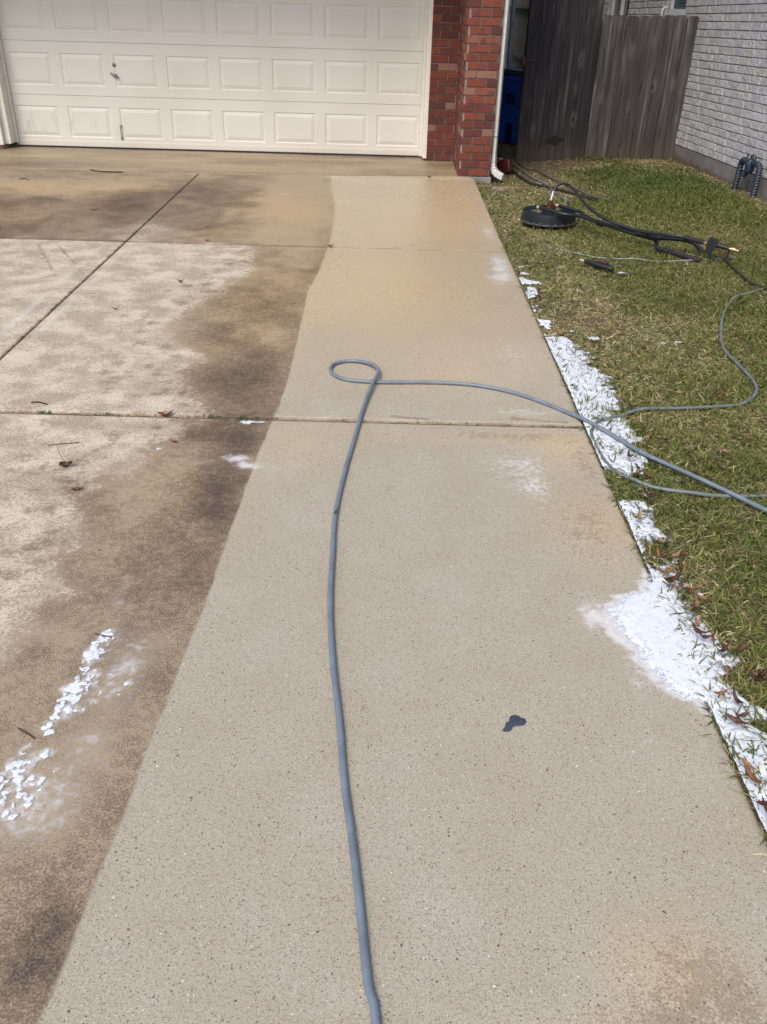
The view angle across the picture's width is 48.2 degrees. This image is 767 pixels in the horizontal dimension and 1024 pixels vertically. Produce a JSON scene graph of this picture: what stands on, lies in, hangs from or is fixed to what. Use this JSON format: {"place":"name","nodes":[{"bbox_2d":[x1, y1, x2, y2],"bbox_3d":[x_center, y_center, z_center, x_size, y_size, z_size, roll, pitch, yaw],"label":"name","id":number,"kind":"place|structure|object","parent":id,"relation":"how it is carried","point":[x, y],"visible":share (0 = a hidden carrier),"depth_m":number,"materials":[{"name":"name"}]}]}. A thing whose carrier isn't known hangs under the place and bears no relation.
{"place":"outdoors","nodes":[
{"label":"outdoors","id":0,"kind":"place"},
{"bbox_2d":[0,146,766,1023],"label":"driveway","id":1,"kind":"structure","parent":0,"point":[582,844],"depth_m":2.56,"materials":[{"name":"concrete"}]},
{"bbox_2d":[18,727,34,738],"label":"twig","id":2,"kind":"object","parent":1,"relation":"on","point":[26,732],"visible":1,"depth_m":2.23,"materials":[{"name":"brown wood"}]},
{"bbox_2d":[0,629,129,819],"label":"foam streak","id":3,"kind":"object","parent":1,"relation":"on","point":[74,688],"visible":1,"depth_m":2.29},
{"bbox_2d":[57,447,72,466],"bbox_3d":[-1.306,-0.219,3.466,0.096,0.060,0.046,22,37,30],"label":"leaf","id":4,"kind":"object","parent":1,"relation":"on","point":[63,463],"visible":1,"depth_m":3.46,"materials":[{"name":"brown plant"}]},
{"bbox_2d":[90,169,122,172],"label":"twig","id":5,"kind":"object","parent":1,"relation":"on","point":[107,171],"visible":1,"depth_m":8.94,"materials":[{"name":"brown wood"}]},
{"bbox_2d":[38,410,258,418],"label":"weeds","id":6,"kind":"object","parent":1,"relation":"on","point":[244,416],"visible":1,"depth_m":3.92,"materials":[{"name":"plant"}]},
{"bbox_2d":[153,410,172,415],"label":"leaf","id":7,"kind":"object","parent":1,"relation":"on","point":[164,413],"visible":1,"depth_m":3.92,"materials":[{"name":"brown plant"}]},
{"bbox_2d":[241,420,263,423],"bbox_3d":[-0.597,-0.405,3.863,0.140,0.006,0.048,1,31,0],"label":"foam patch","id":8,"kind":"object","parent":1,"relation":"on","point":[247,422],"visible":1,"depth_m":3.86,"materials":[{"name":"white"}]},
{"bbox_2d":[502,715,526,731],"bbox_3d":[0.352,0.571,2.300,0.048,0.002,0.077,18,35,26],"label":"spill","id":9,"kind":"object","parent":1,"relation":"on","point":[514,721],"visible":1,"depth_m":2.31,"materials":[{"name":"grey liquid"}]},
{"bbox_2d":[327,359,766,1023],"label":"hose","id":10,"kind":"object","parent":1,"relation":"on","point":[365,955],"visible":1,"depth_m":2.67,"materials":[{"name":"grey rubber"}]},
{"bbox_2d":[605,574,720,714],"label":"foam puddle","id":11,"kind":"object","parent":1,"relation":"on","point":[643,620],"visible":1,"depth_m":2.62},
{"bbox_2d":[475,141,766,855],"bbox_3d":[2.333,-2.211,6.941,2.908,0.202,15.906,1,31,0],"label":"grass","id":12,"kind":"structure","parent":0,"point":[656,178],"depth_m":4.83,"materials":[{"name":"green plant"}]},
{"bbox_2d":[579,259,613,270],"bbox_3d":[1.563,-1.816,6.260,0.092,0.044,0.309,-23,39,-35],"label":"spray gun","id":13,"kind":"object","parent":12,"relation":"on","point":[602,264],"visible":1,"depth_m":6.22,"materials":[{"name":"plastic"}]},
{"bbox_2d":[664,530,671,544],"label":"fallen leaf","id":14,"kind":"object","parent":12,"relation":"on","point":[667,541],"visible":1,"depth_m":3.06,"materials":[{"name":"brown plant"}]},
{"bbox_2d":[681,545,684,555],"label":"fallen leaf","id":15,"kind":"object","parent":12,"relation":"on","point":[683,552],"visible":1,"depth_m":3.01,"materials":[{"name":"brown plant"}]},
{"bbox_2d":[687,583,701,590],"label":"fallen leaf","id":16,"kind":"object","parent":12,"relation":"on","point":[693,589],"visible":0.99,"depth_m":2.82,"materials":[{"name":"brown plant"}]},
{"bbox_2d":[688,587,715,600],"bbox_3d":[1.027,0.269,2.775,0.091,0.032,0.015,25,23,29],"label":"fallen leaf","id":17,"kind":"object","parent":12,"relation":"on","point":[700,597],"visible":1,"depth_m":2.77,"materials":[{"name":"brown plant"}]},
{"bbox_2d":[744,666,766,680],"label":"fallen leaf","id":18,"kind":"object","parent":12,"relation":"on","point":[757,678],"visible":0.97,"depth_m":2.47,"materials":[{"name":"brown plant"}]},
{"bbox_2d":[756,668,766,677],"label":"fallen leaf","id":19,"kind":"object","parent":12,"relation":"on","point":[764,672],"visible":1,"depth_m":2.48,"materials":[{"name":"brown plant"}]},
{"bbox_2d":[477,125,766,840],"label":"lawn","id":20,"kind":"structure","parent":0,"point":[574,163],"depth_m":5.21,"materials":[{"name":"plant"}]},
{"bbox_2d":[491,186,509,190],"bbox_3d":[1.236,-3.391,9.040,0.210,0.082,0.110,1,31,0],"label":"stone","id":21,"kind":"object","parent":20,"relation":"on","point":[503,188],"visible":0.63,"depth_m":8.99,"materials":[{"name":"beige stone"}]},
{"bbox_2d":[496,158,512,173],"bbox_3d":[1.389,-3.972,9.820,0.190,0.152,0.134,15,34,21],"label":"plastic container","id":22,"kind":"object","parent":20,"relation":"on","point":[504,165],"visible":0.88,"depth_m":9.77,"materials":[{"name":"red plastic"}]},
{"bbox_2d":[498,67,522,143],"bbox_3d":[1.878,-5.528,11.668,0.580,0.902,0.632,-21,38,-32],"label":"wheeled bin","id":23,"kind":"object","parent":20,"relation":"on","point":[510,99],"visible":0.39,"depth_m":11.51,"materials":[{"name":"blue plastic"}]},
{"bbox_2d":[506,0,515,67],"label":"metal post","id":24,"kind":"object","parent":20,"relation":"on","point":[511,31],"visible":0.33,"depth_m":11.85,"materials":[{"name":"grey metal"}]},
{"bbox_2d":[504,0,529,67],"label":"side fence","id":25,"kind":"object","parent":20,"relation":"on","point":[520,26],"visible":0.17,"depth_m":16.24,"materials":[{"name":"grey wood"}]},
{"bbox_2d":[506,202,534,205],"bbox_3d":[1.334,-2.988,8.371,0.333,0.057,0.172,1,31,0],"label":"stone","id":26,"kind":"object","parent":20,"relation":"on","point":[520,204],"visible":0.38,"depth_m":8.34,"materials":[{"name":"beige stone"}]},
{"bbox_2d":[519,277,540,284],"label":"foam clump","id":27,"kind":"object","parent":20,"relation":"on","point":[527,281],"visible":0.99,"depth_m":5.85,"materials":[{"name":"white"}]},
{"bbox_2d":[526,287,537,298],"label":"foam clump","id":28,"kind":"object","parent":20,"relation":"on","point":[532,292],"visible":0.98,"depth_m":5.65,"materials":[{"name":"white"}]},
{"bbox_2d":[503,153,571,201],"bbox_3d":[1.667,-3.815,9.682,0.078,0.042,3.068,-2,31,-6],"label":"hose","id":29,"kind":"object","parent":20,"relation":"on","point":[556,193],"visible":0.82,"depth_m":9.43,"materials":[{"name":"grey rubber"}]},
{"bbox_2d":[537,318,550,328],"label":"foam clump","id":30,"kind":"object","parent":20,"relation":"on","point":[548,322],"visible":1,"depth_m":5.13,"materials":[{"name":"white"}]},
{"bbox_2d":[497,146,597,201],"bbox_3d":[1.598,-4.228,10.340,0.387,0.068,4.699,-3,31,-7],"label":"hose","id":31,"kind":"object","parent":20,"relation":"on","point":[546,186],"visible":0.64,"depth_m":9.07,"materials":[{"name":"black rubber"}]},
{"bbox_2d":[515,0,604,161],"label":"wooden gate","id":32,"kind":"structure","parent":20,"relation":"on","point":[558,60],"depth_m":10.15,"materials":[{"name":"brown wood"}]},
{"bbox_2d":[516,161,610,201],"bbox_3d":[1.905,-3.651,9.392,0.092,0.069,2.582,-6,32,-12],"label":"hose","id":33,"kind":"object","parent":20,"relation":"on","point":[559,181],"visible":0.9,"depth_m":9.38,"materials":[{"name":"black rubber"}]},
{"bbox_2d":[545,336,647,475],"bbox_3d":[1.055,-0.565,4.212,0.264,0.029,1.686,1,31,0],"label":"foam strip","id":34,"kind":"object","parent":20,"relation":"on","point":[620,461],"visible":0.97,"depth_m":4.17,"materials":[{"name":"white"}]},
{"bbox_2d":[520,182,738,262],"bbox_3d":[1.948,-2.359,6.906,0.483,0.301,2.001,-25,40,-36],"label":"surface cleaner","id":35,"kind":"object","parent":20,"relation":"on","point":[550,214],"visible":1,"depth_m":7.01,"materials":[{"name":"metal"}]},
{"bbox_2d":[540,232,734,261],"bbox_3d":[1.842,-2.030,6.646,1.592,0.080,0.516,22,36,29],"label":"thin line","id":36,"kind":"object","parent":20,"relation":"on","point":[621,258],"visible":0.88,"depth_m":6.50,"materials":[{"name":"black rubber"}]},
{"bbox_2d":[584,15,698,159],"bbox_3d":[3.071,-5.030,10.440,1.146,1.793,0.156,1,31,0],"label":"wooden fence","id":37,"kind":"object","parent":20,"relation":"on","point":[662,69],"visible":0.81,"depth_m":10.30,"materials":[{"name":"brown wood"}]},
{"bbox_2d":[642,484,662,497],"bbox_3d":[1.038,-0.073,3.315,0.095,0.042,0.014,28,40,17],"label":"fallen leaf","id":38,"kind":"object","parent":20,"relation":"on","point":[650,495],"visible":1,"depth_m":3.32,"materials":[{"name":"brown plant"}]},
{"bbox_2d":[590,288,766,497],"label":"hose","id":39,"kind":"object","parent":20,"relation":"on","point":[745,371],"visible":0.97,"depth_m":4.08,"materials":[{"name":"grey rubber"}]},
{"bbox_2d":[618,500,766,830],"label":"foam clump","id":40,"kind":"object","parent":20,"relation":"on","point":[709,675],"visible":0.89,"depth_m":2.48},
{"bbox_2d":[637,511,641,522],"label":"fallen leaf","id":41,"kind":"object","parent":40,"relation":"on","point":[639,516],"visible":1,"depth_m":3.19,"materials":[{"name":"orange plant"}]},
{"bbox_2d":[656,545,662,557],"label":"fallen leaf","id":42,"kind":"object","parent":40,"relation":"on","point":[658,553],"visible":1,"depth_m":2.97,"materials":[{"name":"brown plant"}]},
{"bbox_2d":[656,566,679,573],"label":"fallen leaf","id":43,"kind":"object","parent":40,"relation":"on","point":[669,570],"visible":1,"depth_m":2.88,"materials":[{"name":"brown plant"}]},
{"bbox_2d":[660,569,683,582],"bbox_3d":[0.940,0.215,2.813,0.101,0.045,0.015,-10,35,-18],"label":"fallen leaf","id":44,"kind":"object","parent":40,"relation":"on","point":[669,580],"visible":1,"depth_m":2.82,"materials":[{"name":"brown plant"}]},
{"bbox_2d":[670,552,679,556],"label":"fallen leaf","id":45,"kind":"object","parent":40,"relation":"on","point":[675,554],"visible":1,"depth_m":2.97,"materials":[{"name":"brown plant"}]},
{"bbox_2d":[695,617,700,626],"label":"fallen leaf","id":46,"kind":"object","parent":40,"relation":"on","point":[697,622],"visible":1,"depth_m":2.65,"materials":[{"name":"brown plant"}]},
{"bbox_2d":[688,618,711,633],"bbox_3d":[0.953,0.349,2.598,0.082,0.037,0.012,33,31,28],"label":"fallen leaf","id":47,"kind":"object","parent":40,"relation":"on","point":[698,630],"visible":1,"depth_m":2.60,"materials":[{"name":"brown plant"}]},
{"bbox_2d":[695,630,715,638],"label":"fallen leaf","id":48,"kind":"object","parent":40,"relation":"on","point":[705,636],"visible":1,"depth_m":2.58,"materials":[{"name":"brown plant"}]},
{"bbox_2d":[707,687,729,694],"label":"fallen leaf","id":49,"kind":"object","parent":40,"relation":"on","point":[720,692],"visible":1,"depth_m":2.38,"materials":[{"name":"brown plant"}]},
{"bbox_2d":[716,640,733,651],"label":"fallen leaf","id":50,"kind":"object","parent":40,"relation":"on","point":[724,648],"visible":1,"depth_m":2.54,"materials":[{"name":"brown plant"}]},
{"bbox_2d":[720,709,749,723],"bbox_3d":[0.934,0.551,2.286,0.085,0.022,0.016,24,50,37],"label":"fallen leaf","id":51,"kind":"object","parent":40,"relation":"on","point":[737,720],"visible":1,"depth_m":2.29,"materials":[{"name":"brown plant"}]},
{"bbox_2d":[733,686,746,706],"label":"fallen leaf","id":52,"kind":"object","parent":40,"relation":"on","point":[736,699],"visible":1,"depth_m":2.37,"materials":[{"name":"brown plant"}]},
{"bbox_2d":[736,711,751,716],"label":"fallen leaf","id":53,"kind":"object","parent":40,"relation":"on","point":[743,714],"visible":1,"depth_m":2.32,"materials":[{"name":"brown plant"}]},
{"bbox_2d":[736,752,756,769],"bbox_3d":[0.916,0.633,2.171,0.020,0.012,0.066,-6,36,-39],"label":"fallen leaf","id":54,"kind":"object","parent":40,"relation":"on","point":[747,763],"visible":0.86,"depth_m":2.17,"materials":[{"name":"brown plant"}]},
{"bbox_2d":[740,757,762,783],"bbox_3d":[0.912,0.649,2.128,0.014,0.026,0.085,-12,34,-21],"label":"fallen leaf","id":55,"kind":"object","parent":40,"relation":"on","point":[752,777],"visible":1,"depth_m":2.13,"materials":[{"name":"brown plant"}]},
{"bbox_2d":[748,799,766,805],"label":"fallen leaf","id":56,"kind":"object","parent":40,"relation":"on","point":[760,802],"visible":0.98,"depth_m":2.04,"materials":[{"name":"brown plant"}]},
{"bbox_2d":[762,796,766,811],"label":"fallen leaf","id":57,"kind":"object","parent":40,"relation":"on","point":[764,804],"visible":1,"depth_m":2.03,"materials":[{"name":"brown plant"}]},
{"bbox_2d":[734,642,752,651],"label":"fallen leaf","id":58,"kind":"object","parent":20,"relation":"on","point":[741,648],"visible":1,"depth_m":2.57,"materials":[{"name":"brown plant"}]},
{"bbox_2d":[720,252,766,289],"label":"hose","id":59,"kind":"object","parent":20,"relation":"on","point":[742,275],"visible":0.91,"depth_m":5.99,"materials":[{"name":"black rubber"}]},
{"bbox_2d":[731,153,762,196],"bbox_3d":[3.607,-3.311,8.499,0.112,0.452,0.518,1,31,0],"label":"backflow pipe","id":60,"kind":"object","parent":20,"relation":"on","point":[751,164],"visible":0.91,"depth_m":8.41,"materials":[{"name":"grey metal"}]},
{"label":"ground","id":61,"kind":"structure","parent":0,"visible":0},
{"bbox_2d":[0,0,509,183],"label":"brick garage","id":62,"kind":"structure","parent":61,"relation":"on","point":[407,78],"depth_m":9.76,"materials":[{"name":"brick"}]},
{"bbox_2d":[0,0,425,157],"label":"garage door","id":63,"kind":"structure","parent":62,"relation":"in","point":[317,77],"depth_m":9.82,"materials":[{"name":"paint"}]},
{"bbox_2d":[600,0,766,197],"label":"neighbor house","id":64,"kind":"structure","parent":61,"relation":"on","point":[722,131],"depth_m":9.30,"materials":[{"name":"brick"}]},
{"bbox_2d":[610,0,629,21],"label":"window","id":65,"kind":"structure","parent":64,"relation":"in","point":[618,7],"depth_m":13.07,"materials":[{"name":"glass"}]},
{"bbox_2d":[664,0,686,15],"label":"window","id":66,"kind":"structure","parent":64,"relation":"in","point":[677,7],"depth_m":10.72,"materials":[{"name":"glass"}]}
]}

